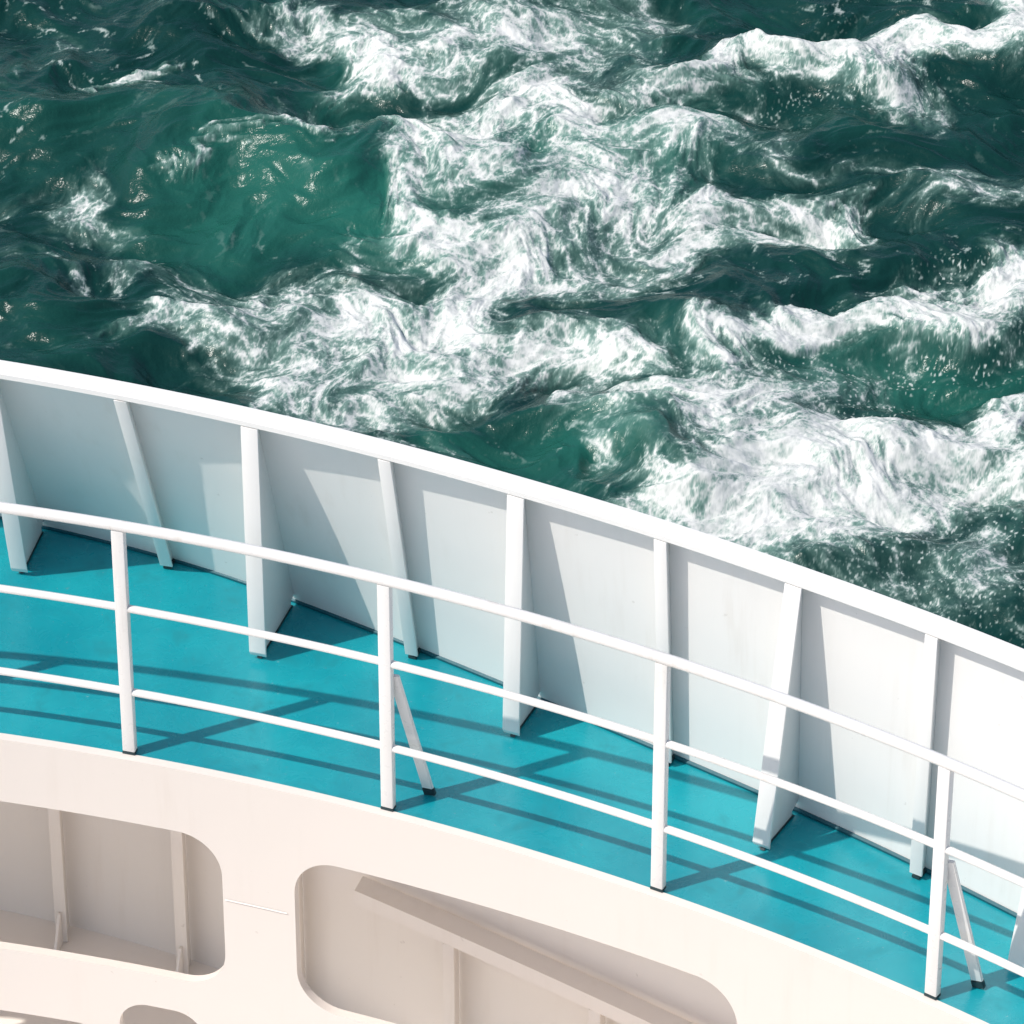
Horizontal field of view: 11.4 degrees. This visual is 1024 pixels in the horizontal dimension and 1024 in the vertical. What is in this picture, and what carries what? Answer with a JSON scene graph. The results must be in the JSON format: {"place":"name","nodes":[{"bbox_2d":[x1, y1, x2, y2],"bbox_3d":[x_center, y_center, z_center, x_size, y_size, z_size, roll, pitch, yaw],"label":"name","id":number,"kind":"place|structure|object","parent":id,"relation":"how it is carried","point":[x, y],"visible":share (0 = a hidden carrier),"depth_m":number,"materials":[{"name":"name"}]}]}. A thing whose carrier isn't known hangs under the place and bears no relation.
{"place":"outdoors","nodes":[
{"label":"outdoors","id":0,"kind":"place"},
{"bbox_2d":[0,733,988,1023],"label":"ship superstructure","id":1,"kind":"object","parent":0,"point":[266,843],"visible":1,"depth_m":18.77,"materials":[{"name":"white metal"}]},
{"bbox_2d":[0,0,1023,648],"bbox_3d":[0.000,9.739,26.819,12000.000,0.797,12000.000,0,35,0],"label":"sea","id":2,"kind":"structure","parent":0,"point":[746,272],"depth_m":44.26,"materials":[{"name":"liquid"}]},
{"bbox_2d":[0,801,736,1023],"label":"ship hull","id":3,"kind":"object","parent":2,"relation":"on","point":[361,960],"visible":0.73,"depth_m":20.38,"materials":[{"name":"white metal"}]},
{"bbox_2d":[0,516,1023,1023],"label":"ship deck","id":4,"kind":"structure","parent":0,"point":[586,760],"depth_m":18.75,"materials":[{"name":"teal paint"}]},
{"bbox_2d":[0,360,1023,967],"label":"ship bulwark","id":5,"kind":"object","parent":4,"relation":"attached to","point":[74,442],"visible":0.94,"depth_m":18.49,"materials":[{"name":"white metal"}]},
{"bbox_2d":[0,502,1023,999],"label":"deck railing","id":6,"kind":"object","parent":4,"relation":"on","point":[944,874],"visible":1,"depth_m":17.89,"materials":[{"name":"white metal"}]}
]}

